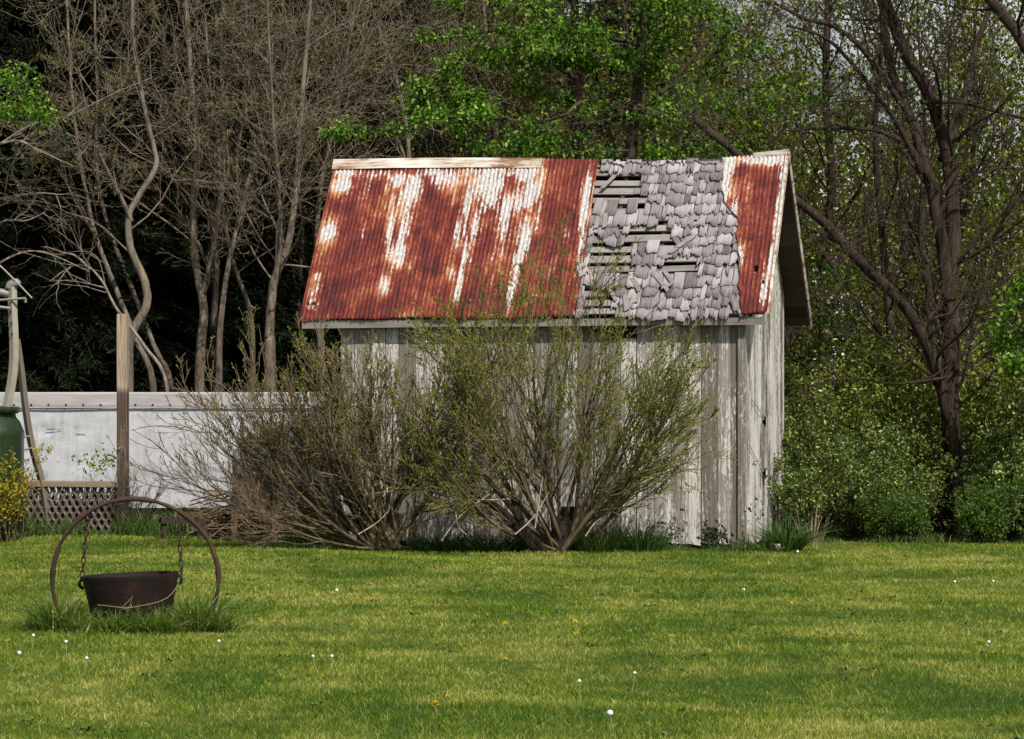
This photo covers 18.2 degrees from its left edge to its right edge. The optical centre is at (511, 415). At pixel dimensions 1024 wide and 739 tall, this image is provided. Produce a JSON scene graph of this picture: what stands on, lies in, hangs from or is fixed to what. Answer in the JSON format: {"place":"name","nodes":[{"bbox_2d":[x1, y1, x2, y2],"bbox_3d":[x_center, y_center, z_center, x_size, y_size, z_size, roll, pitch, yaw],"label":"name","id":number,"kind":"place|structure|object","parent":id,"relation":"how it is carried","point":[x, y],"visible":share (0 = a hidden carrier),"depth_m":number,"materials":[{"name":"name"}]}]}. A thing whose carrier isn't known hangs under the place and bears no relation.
{"place":"outdoors","nodes":[
{"label":"outdoors","id":0,"kind":"place"},
{"bbox_2d":[0,580,267,635],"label":"kettle grass","id":1,"kind":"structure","parent":0,"point":[188,617],"depth_m":24.76,"materials":[{"name":"green plant"}]},
{"bbox_2d":[24,500,338,541],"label":"tall grass","id":2,"kind":"structure","parent":0,"point":[148,528],"depth_m":42.01,"materials":[{"name":"green plant"}]},
{"bbox_2d":[0,509,1023,738],"bbox_3d":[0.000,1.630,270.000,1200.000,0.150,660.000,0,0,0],"label":"ground","id":3,"kind":"structure","parent":0,"point":[846,540],"depth_m":21.89,"materials":[{"name":"plant"}]},
{"bbox_2d":[0,406,24,540],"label":"metal can","id":4,"kind":"object","parent":3,"relation":"on","point":[12,432],"visible":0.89,"depth_m":41.32,"materials":[{"name":"green metal"}]},
{"bbox_2d":[0,265,51,531],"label":"timber frame","id":5,"kind":"object","parent":3,"relation":"on","point":[16,364],"visible":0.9,"depth_m":41.99,"materials":[{"name":"grey wood"}]},
{"bbox_2d":[0,443,53,541],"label":"flowering shrub","id":6,"kind":"object","parent":3,"relation":"on","point":[14,500],"visible":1,"depth_m":40.91,"materials":[{"name":"yellow plant"}]},
{"bbox_2d":[0,60,73,135],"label":"maple tree","id":7,"kind":"object","parent":3,"relation":"on","point":[34,110],"visible":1,"depth_m":46.31,"materials":[{"name":"green plant"}]},
{"bbox_2d":[0,6,115,391],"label":"evergreen tree","id":8,"kind":"object","parent":3,"relation":"on","point":[28,331],"visible":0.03,"depth_m":51.46,"materials":[{"name":"green plant"}]},
{"bbox_2d":[12,0,114,47],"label":"maple tree","id":9,"kind":"object","parent":3,"relation":"on","point":[63,25],"visible":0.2,"depth_m":52.52,"materials":[{"name":"green plant"}]},
{"bbox_2d":[0,58,158,292],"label":"bare tree","id":10,"kind":"object","parent":3,"relation":"on","point":[22,129],"visible":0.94,"depth_m":47.80,"materials":[{"name":"brown plant"}]},
{"bbox_2d":[0,0,162,515],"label":"evergreen tree","id":11,"kind":"object","parent":3,"relation":"on","point":[17,40],"visible":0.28,"depth_m":51.17,"materials":[{"name":"green plant"}]},
{"bbox_2d":[24,480,138,534],"bbox_3d":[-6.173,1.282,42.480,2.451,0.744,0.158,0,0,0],"label":"lattice fence","id":12,"kind":"object","parent":3,"relation":"on","point":[73,508],"visible":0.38,"depth_m":42.44,"materials":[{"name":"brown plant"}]},
{"bbox_2d":[0,185,170,525],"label":"bare tree","id":13,"kind":"object","parent":3,"relation":"on","point":[153,357],"visible":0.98,"depth_m":48.18,"materials":[{"name":"brown plant"}]},
{"bbox_2d":[5,0,214,516],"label":"bare tree","id":14,"kind":"object","parent":3,"relation":"on","point":[161,360],"visible":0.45,"depth_m":50.97,"materials":[{"name":"brown plant"}]},
{"bbox_2d":[59,442,175,534],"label":"dead vine","id":15,"kind":"object","parent":3,"relation":"on","point":[90,464],"visible":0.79,"depth_m":42.29,"materials":[{"name":"plant"}]},
{"bbox_2d":[117,314,128,530],"bbox_3d":[-5.156,0.251,42.400,0.138,3.198,0.138,0,0,7],"label":"fence post","id":16,"kind":"object","parent":3,"relation":"on","point":[122,371],"visible":0.56,"depth_m":42.33,"materials":[{"name":"brown wood"}]},
{"bbox_2d":[0,0,253,519],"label":"bare tree","id":17,"kind":"object","parent":3,"relation":"on","point":[139,347],"visible":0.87,"depth_m":49.89,"materials":[{"name":"brown plant"}]},
{"bbox_2d":[50,496,220,619],"bbox_3d":[-2.940,1.291,25.000,1.334,1.328,0.060,0,0,-6],"label":"iron hoop","id":18,"kind":"object","parent":3,"relation":"on","point":[183,514],"visible":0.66,"depth_m":24.97,"materials":[{"name":"brown metal"}]},
{"bbox_2d":[80,515,89,578],"bbox_3d":[-3.337,1.022,25.000,0.081,0.508,0.040,0,0,0],"label":"chain","id":19,"kind":"object","parent":18,"relation":"hanging from","point":[84,543],"visible":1,"depth_m":25.00,"materials":[{"name":"metal"}]},
{"bbox_2d":[78,571,182,622],"bbox_3d":[-2.973,1.473,25.000,0.825,0.475,0.758,-3,0,0],"label":"kettle","id":20,"kind":"object","parent":19,"relation":"hanging from","point":[120,588],"visible":0.68,"depth_m":24.71,"materials":[{"name":"metal"}]},
{"bbox_2d":[0,0,289,516],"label":"evergreen tree","id":21,"kind":"object","parent":3,"relation":"on","point":[108,339],"visible":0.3,"depth_m":51.69,"materials":[{"name":"green plant"}]},
{"bbox_2d":[0,0,326,515],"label":"bare tree","id":22,"kind":"object","parent":3,"relation":"on","point":[139,319],"visible":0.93,"depth_m":48.91,"materials":[{"name":"brown plant"}]},
{"bbox_2d":[0,0,337,516],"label":"evergreen tree","id":23,"kind":"object","parent":3,"relation":"on","point":[282,334],"visible":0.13,"depth_m":52.74,"materials":[{"name":"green plant"}]},
{"bbox_2d":[0,392,340,513],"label":"trailer","id":24,"kind":"object","parent":3,"relation":"on","point":[68,425],"visible":0.35,"depth_m":45.20,"materials":[{"name":"grey metal"}]},
{"bbox_2d":[0,0,363,515],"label":"bare tree","id":25,"kind":"object","parent":3,"relation":"on","point":[201,286],"visible":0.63,"depth_m":50.42,"materials":[{"name":"brown plant"}]},
{"bbox_2d":[158,517,205,539],"bbox_3d":[-4.254,1.474,41.300,0.580,0.331,0.405,0,0,-11],"label":"footstool","id":26,"kind":"object","parent":3,"relation":"on","point":[163,521],"visible":0.62,"depth_m":41.11,"materials":[{"name":"brown wood"}]},
{"bbox_2d":[44,0,362,516],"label":"bare tree","id":27,"kind":"object","parent":3,"relation":"on","point":[214,303],"visible":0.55,"depth_m":51.37,"materials":[{"name":"brown plant"}]},
{"bbox_2d":[79,0,361,391],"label":"evergreen tree","id":28,"kind":"object","parent":3,"relation":"on","point":[311,334],"visible":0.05,"depth_m":54.30,"materials":[{"name":"green plant"}]},
{"bbox_2d":[95,0,369,391],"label":"bare tree","id":29,"kind":"object","parent":3,"relation":"on","point":[243,289],"visible":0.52,"depth_m":51.12,"materials":[{"name":"brown plant"}]},
{"bbox_2d":[185,477,317,539],"bbox_3d":[-3.410,1.221,42.029,1.780,0.838,0.833,0,0,0],"label":"brush pile","id":30,"kind":"object","parent":3,"relation":"on","point":[214,518],"visible":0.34,"depth_m":41.89,"materials":[{"name":"brown plant"}]},
{"bbox_2d":[225,458,283,541],"bbox_3d":[-3.338,1.109,41.275,0.740,1.121,0.911,0,0,-7],"label":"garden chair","id":31,"kind":"object","parent":3,"relation":"on","point":[244,515],"visible":0.23,"depth_m":40.91,"materials":[{"name":"brown wood"}]},
{"bbox_2d":[125,0,449,515],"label":"bare tree","id":32,"kind":"object","parent":3,"relation":"on","point":[319,199],"visible":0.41,"depth_m":51.61,"materials":[{"name":"brown plant"}]},
{"bbox_2d":[165,0,429,391],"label":"bare tree","id":33,"kind":"object","parent":3,"relation":"on","point":[280,258],"visible":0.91,"depth_m":49.33,"materials":[{"name":"brown plant"}]},
{"bbox_2d":[104,0,511,521],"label":"bare tree","id":34,"kind":"object","parent":3,"relation":"on","point":[219,342],"visible":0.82,"depth_m":49.91,"materials":[{"name":"brown plant"}]},
{"bbox_2d":[274,527,356,547],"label":"grass clump","id":35,"kind":"object","parent":3,"relation":"on","point":[300,541],"visible":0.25,"depth_m":39.64,"materials":[{"name":"green plant"}]},
{"bbox_2d":[101,301,541,551],"bbox_3d":[-2.332,0.163,39.099,5.423,3.163,3.483,0,0,0],"label":"shrub","id":36,"kind":"object","parent":3,"relation":"on","point":[332,439],"visible":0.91,"depth_m":38.88,"materials":[{"name":"brown plant"}]},
{"bbox_2d":[223,0,420,391],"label":"evergreen tree","id":37,"kind":"object","parent":3,"relation":"on","point":[365,114],"visible":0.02,"depth_m":56.43,"materials":[{"name":"green plant"}]},
{"bbox_2d":[172,0,512,391],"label":"woodland tree","id":38,"kind":"object","parent":3,"relation":"on","point":[300,274],"visible":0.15,"depth_m":54.11,"materials":[{"name":"brown plant"}]},
{"bbox_2d":[271,0,489,157],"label":"bare tree","id":39,"kind":"object","parent":3,"relation":"on","point":[407,154],"visible":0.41,"depth_m":52.48,"materials":[{"name":"brown plant"}]},
{"bbox_2d":[255,0,505,364],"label":"evergreen tree","id":40,"kind":"object","parent":3,"relation":"on","point":[428,143],"visible":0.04,"depth_m":57.80,"materials":[{"name":"green plant"}]},
{"bbox_2d":[252,0,568,238],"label":"woodland tree","id":41,"kind":"object","parent":3,"relation":"on","point":[400,68],"visible":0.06,"depth_m":57.28,"materials":[{"name":"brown plant"}]},
{"bbox_2d":[385,529,488,551],"bbox_3d":[-0.844,1.503,39.006,1.132,0.323,1.131,0,0,39],"label":"weed patch","id":42,"kind":"object","parent":3,"relation":"on","point":[421,544],"visible":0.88,"depth_m":38.88,"materials":[{"name":"green plant"}]},
{"bbox_2d":[282,0,633,256],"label":"woodland tree","id":43,"kind":"object","parent":3,"relation":"on","point":[441,147],"visible":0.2,"depth_m":53.38,"materials":[{"name":"green plant"}]},
{"bbox_2d":[340,0,595,157],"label":"bare tree","id":44,"kind":"object","parent":3,"relation":"on","point":[492,78],"visible":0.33,"depth_m":52.67,"materials":[{"name":"brown plant"}]},
{"bbox_2d":[444,524,536,552],"bbox_3d":[-0.226,1.476,38.889,1.397,0.375,0.943,0,0,0],"label":"weed patch","id":45,"kind":"object","parent":3,"relation":"on","point":[505,545],"visible":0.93,"depth_m":38.77,"materials":[{"name":"green plant"}]},
{"bbox_2d":[328,0,669,158],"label":"woodland tree","id":46,"kind":"object","parent":3,"relation":"on","point":[488,128],"visible":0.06,"depth_m":57.41,"materials":[{"name":"green plant"}]},
{"bbox_2d":[249,536,751,551],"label":"wall foot grass","id":47,"kind":"structure","parent":3,"relation":"on","point":[738,547],"depth_m":39.12,"materials":[{"name":"green plant"}]},
{"bbox_2d":[462,0,620,160],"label":"evergreen tree","id":48,"kind":"object","parent":3,"relation":"on","point":[589,126],"visible":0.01,"depth_m":63.93,"materials":[{"name":"green plant"}]},
{"bbox_2d":[346,209,740,552],"bbox_3d":[0.370,-0.373,38.418,4.751,4.186,3.420,0,0,0],"label":"shrub","id":49,"kind":"object","parent":3,"relation":"on","point":[556,537],"visible":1,"depth_m":38.38,"materials":[{"name":"green plant"}]},
{"bbox_2d":[449,0,650,159],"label":"woodland tree","id":50,"kind":"object","parent":3,"relation":"on","point":[527,108],"visible":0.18,"depth_m":53.29,"materials":[{"name":"green plant"}]},
{"bbox_2d":[299,149,812,545],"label":"shed","id":51,"kind":"structure","parent":3,"relation":"on","point":[719,244],"depth_m":40.71,"materials":[{"name":"grey wood"}]},
{"bbox_2d":[318,0,837,160],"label":"maple tree","id":52,"kind":"object","parent":3,"relation":"on","point":[567,54],"visible":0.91,"depth_m":46.43,"materials":[{"name":"green plant"}]},
{"bbox_2d":[562,516,644,552],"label":"grass clump","id":53,"kind":"object","parent":3,"relation":"on","point":[595,544],"visible":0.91,"depth_m":38.71,"materials":[{"name":"green plant"}]},
{"bbox_2d":[594,514,689,551],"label":"grass clump","id":54,"kind":"object","parent":3,"relation":"on","point":[646,542],"visible":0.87,"depth_m":38.89,"materials":[{"name":"green plant"}]},
{"bbox_2d":[547,0,807,417],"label":"evergreen tree","id":55,"kind":"object","parent":3,"relation":"on","point":[610,20],"visible":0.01,"depth_m":66.40,"materials":[{"name":"green plant"}]},
{"bbox_2d":[543,0,847,160],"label":"woodland tree","id":56,"kind":"object","parent":3,"relation":"on","point":[644,86],"visible":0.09,"depth_m":57.09,"materials":[{"name":"green plant"}]},
{"bbox_2d":[640,497,763,548],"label":"sill weeds","id":57,"kind":"object","parent":3,"relation":"on","point":[713,535],"visible":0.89,"depth_m":39.49,"materials":[{"name":"green plant"}]},
{"bbox_2d":[584,0,837,212],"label":"woodland tree","id":58,"kind":"object","parent":3,"relation":"on","point":[625,79],"visible":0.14,"depth_m":58.17,"materials":[{"name":"green plant"}]},
{"bbox_2d":[621,0,821,171],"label":"woodland tree","id":59,"kind":"object","parent":3,"relation":"on","point":[690,56],"visible":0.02,"depth_m":64.33,"materials":[{"name":"green plant"}]},
{"bbox_2d":[625,2,831,337],"bbox_3d":[3.639,-2.606,49.632,3.328,8.738,4.154,0,0,-42],"label":"woodland tree","id":60,"kind":"object","parent":3,"relation":"on","point":[755,130],"visible":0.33,"depth_m":49.62,"materials":[{"name":"green plant"}]},
{"bbox_2d":[625,0,898,462],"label":"woodland tree","id":61,"kind":"object","parent":3,"relation":"on","point":[796,162],"visible":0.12,"depth_m":61.21,"materials":[{"name":"green plant"}]},
{"bbox_2d":[543,0,1023,539],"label":"dark tree","id":62,"kind":"object","parent":3,"relation":"on","point":[943,372],"visible":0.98,"depth_m":43.50,"materials":[{"name":"brown plant"}]},
{"bbox_2d":[547,75,1023,411],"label":"woods","id":63,"kind":"object","parent":3,"relation":"on","point":[898,341],"visible":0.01,"depth_m":88.62,"materials":[{"name":"green plant"}]},
{"bbox_2d":[726,504,854,551],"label":"strap leaf plant","id":64,"kind":"object","parent":3,"relation":"on","point":[799,540],"visible":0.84,"depth_m":39.24,"materials":[{"name":"green plant"}]},
{"bbox_2d":[671,0,931,348],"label":"woodland tree","id":65,"kind":"object","parent":3,"relation":"on","point":[803,37],"visible":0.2,"depth_m":53.00,"materials":[{"name":"green plant"}]},
{"bbox_2d":[763,445,859,536],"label":"undergrowth shrub","id":66,"kind":"object","parent":3,"relation":"on","point":[796,491],"visible":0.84,"depth_m":41.72,"materials":[{"name":"green plant"}]},
{"bbox_2d":[784,219,864,515],"bbox_3d":[4.463,-0.542,46.372,1.805,4.583,1.241,0,0,-34],"label":"sapling","id":67,"kind":"object","parent":3,"relation":"on","point":[832,283],"visible":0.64,"depth_m":46.34,"materials":[{"name":"green plant"}]},
{"bbox_2d":[784,325,892,396],"bbox_3d":[4.727,0.157,47.023,1.671,3.185,1.573,0,0,0],"label":"sapling","id":68,"kind":"object","parent":3,"relation":"on","point":[849,349],"visible":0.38,"depth_m":46.91,"materials":[{"name":"green plant"}]},
{"bbox_2d":[774,48,926,366],"bbox_3d":[7.089,-2.788,63.368,3.470,9.111,4.332,0,0,-23],"label":"woodland tree","id":69,"kind":"object","parent":3,"relation":"on","point":[876,309],"visible":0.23,"depth_m":63.19,"materials":[{"name":"green plant"}]},
{"bbox_2d":[780,385,922,536],"bbox_3d":[4.406,0.604,43.529,2.433,2.060,2.356,0,0,0],"label":"undergrowth shrub","id":70,"kind":"object","parent":3,"relation":"on","point":[794,423],"visible":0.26,"depth_m":43.19,"materials":[{"name":"green plant"}]},
{"bbox_2d":[764,413,940,538],"bbox_3d":[4.361,0.799,42.401,2.437,1.691,2.284,0,0,-7],"label":"undergrowth shrub","id":71,"kind":"object","parent":3,"relation":"on","point":[875,436],"visible":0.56,"depth_m":42.50,"materials":[{"name":"green plant"}]},
{"bbox_2d":[687,0,1023,520],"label":"dark tree","id":72,"kind":"object","parent":3,"relation":"on","point":[824,46],"visible":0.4,"depth_m":49.94,"materials":[{"name":"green plant"}]},
{"bbox_2d":[737,0,997,395],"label":"woodland tree","id":73,"kind":"object","parent":3,"relation":"on","point":[839,300],"visible":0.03,"depth_m":66.51,"materials":[{"name":"green plant"}]},
{"bbox_2d":[717,0,1023,519],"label":"woodland tree","id":74,"kind":"object","parent":3,"relation":"on","point":[975,77],"visible":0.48,"depth_m":50.29,"materials":[{"name":"green plant"}]},
{"bbox_2d":[784,306,961,530],"bbox_3d":[4.453,0.050,46.884,4.441,3.244,3.402,0,0,43],"label":"undergrowth shrub","id":75,"kind":"object","parent":3,"relation":"on","point":[813,350],"visible":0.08,"depth_m":46.12,"materials":[{"name":"green plant"}]},
{"bbox_2d":[784,333,967,532],"bbox_3d":[4.866,0.220,45.397,3.078,2.935,4.018,0,0,27],"label":"undergrowth shrub","id":76,"kind":"object","parent":3,"relation":"on","point":[836,409],"visible":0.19,"depth_m":44.84,"materials":[{"name":"green plant"}]},
{"bbox_2d":[821,451,930,540],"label":"undergrowth shrub","id":77,"kind":"object","parent":3,"relation":"on","point":[881,481],"visible":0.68,"depth_m":41.85,"materials":[{"name":"green plant"}]},
{"bbox_2d":[784,336,973,534],"bbox_3d":[4.638,0.284,45.354,3.807,2.781,2.916,0,0,34],"label":"undergrowth shrub","id":78,"kind":"object","parent":3,"relation":"on","point":[922,417],"visible":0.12,"depth_m":44.75,"materials":[{"name":"green plant"}]},
{"bbox_2d":[797,403,966,537],"bbox_3d":[4.817,0.753,43.027,2.177,1.843,2.108,0,0,-15],"label":"undergrowth shrub","id":79,"kind":"object","parent":3,"relation":"on","point":[915,433],"visible":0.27,"depth_m":43.01,"materials":[{"name":"green plant"}]},
{"bbox_2d":[760,0,1023,373],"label":"woodland tree","id":80,"kind":"object","parent":3,"relation":"on","point":[889,318],"visible":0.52,"depth_m":46.79,"materials":[{"name":"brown plant"}]},
{"bbox_2d":[854,484,939,542],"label":"undergrowth shrub","id":81,"kind":"object","parent":3,"relation":"on","point":[889,519],"visible":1,"depth_m":41.28,"materials":[{"name":"green plant"}]},
{"bbox_2d":[821,88,983,524],"bbox_3d":[5.645,-1.562,46.473,2.114,6.632,2.288,0,0,34],"label":"dark tree","id":82,"kind":"object","parent":3,"relation":"on","point":[918,222],"visible":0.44,"depth_m":46.50,"materials":[{"name":"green plant"}]},
{"bbox_2d":[804,352,1023,534],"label":"undergrowth shrub","id":83,"kind":"object","parent":3,"relation":"on","point":[903,396],"visible":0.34,"depth_m":44.47,"materials":[{"name":"green plant"}]},
{"bbox_2d":[808,0,1023,392],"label":"woodland tree","id":84,"kind":"object","parent":3,"relation":"on","point":[1014,77],"visible":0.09,"depth_m":67.57,"materials":[{"name":"green plant"}]},
{"bbox_2d":[878,468,954,539],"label":"undergrowth shrub","id":85,"kind":"object","parent":3,"relation":"on","point":[929,513],"visible":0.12,"depth_m":43.21,"materials":[{"name":"green plant"}]},
{"bbox_2d":[851,401,1002,533],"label":"undergrowth shrub","id":86,"kind":"object","parent":3,"relation":"on","point":[925,428],"visible":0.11,"depth_m":45.05,"materials":[{"name":"green plant"}]},
{"bbox_2d":[832,321,1023,530],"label":"undergrowth shrub","id":87,"kind":"object","parent":3,"relation":"on","point":[913,359],"visible":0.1,"depth_m":45.47,"materials":[{"name":"green plant"}]},
{"bbox_2d":[833,67,1023,387],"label":"woodland tree","id":88,"kind":"object","parent":3,"relation":"on","point":[928,229],"visible":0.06,"depth_m":66.86,"materials":[{"name":"green plant"}]},
{"bbox_2d":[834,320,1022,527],"bbox_3d":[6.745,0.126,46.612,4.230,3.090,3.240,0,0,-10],"label":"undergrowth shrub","id":89,"kind":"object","parent":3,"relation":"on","point":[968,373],"visible":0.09,"depth_m":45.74,"materials":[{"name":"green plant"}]},
{"bbox_2d":[841,1,1023,415],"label":"woodland tree","id":90,"kind":"object","parent":3,"relation":"on","point":[979,217],"visible":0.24,"depth_m":55.76,"materials":[{"name":"green plant"}]},
{"bbox_2d":[843,4,1023,396],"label":"woodland tree","id":91,"kind":"object","parent":3,"relation":"on","point":[968,169],"visible":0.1,"depth_m":60.72,"materials":[{"name":"green plant"}]},
{"bbox_2d":[850,2,1023,368],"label":"woodland tree","id":92,"kind":"object","parent":3,"relation":"on","point":[989,298],"visible":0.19,"depth_m":55.30,"materials":[{"name":"green plant"}]},
{"bbox_2d":[874,346,1023,534],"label":"undergrowth shrub","id":93,"kind":"object","parent":3,"relation":"on","point":[981,414],"visible":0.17,"depth_m":44.90,"materials":[{"name":"green plant"}]},
{"bbox_2d":[890,0,1023,69],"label":"dark tree","id":94,"kind":"object","parent":3,"relation":"on","point":[1011,24],"visible":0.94,"depth_m":42.94,"materials":[{"name":"brown plant"}]},
{"bbox_2d":[909,0,1023,356],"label":"woodland tree","id":95,"kind":"object","parent":3,"relation":"on","point":[1006,154],"visible":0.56,"depth_m":47.91,"materials":[{"name":"green plant"}]},
{"bbox_2d":[932,376,1023,533],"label":"undergrowth shrub","id":96,"kind":"object","parent":3,"relation":"on","point":[972,427],"visible":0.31,"depth_m":43.69,"materials":[{"name":"green plant"}]},
{"bbox_2d":[938,358,1023,534],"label":"undergrowth shrub","id":97,"kind":"object","parent":3,"relation":"on","point":[975,403],"visible":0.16,"depth_m":44.99,"materials":[{"name":"green plant"}]},
{"bbox_2d":[943,472,1023,543],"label":"undergrowth shrub","id":98,"kind":"object","parent":3,"relation":"on","point":[983,514],"visible":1,"depth_m":41.04,"materials":[{"name":"green plant"}]},
{"bbox_2d":[949,416,1023,539],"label":"undergrowth shrub","id":99,"kind":"object","parent":3,"relation":"on","point":[1013,430],"visible":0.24,"depth_m":43.02,"materials":[{"name":"green plant"}]},
{"bbox_2d":[958,423,1023,519],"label":"undergrowth shrub","id":100,"kind":"object","parent":3,"relation":"on","point":[1015,468],"visible":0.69,"depth_m":42.55,"materials":[{"name":"green plant"}]},
{"bbox_2d":[977,262,1023,380],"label":"maple tree","id":101,"kind":"object","parent":3,"relation":"on","point":[1003,338],"visible":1,"depth_m":41.99,"materials":[{"name":"green plant"}]},
{"bbox_2d":[468,0,1023,423],"label":"sky","id":102,"kind":"structure","parent":0,"point":[852,50],"materials":[{"name":"white"}]},
{"bbox_2d":[757,530,1023,544],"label":"verge grass","id":103,"kind":"structure","parent":0,"point":[942,539],"depth_m":41.26,"materials":[{"name":"green plant"}]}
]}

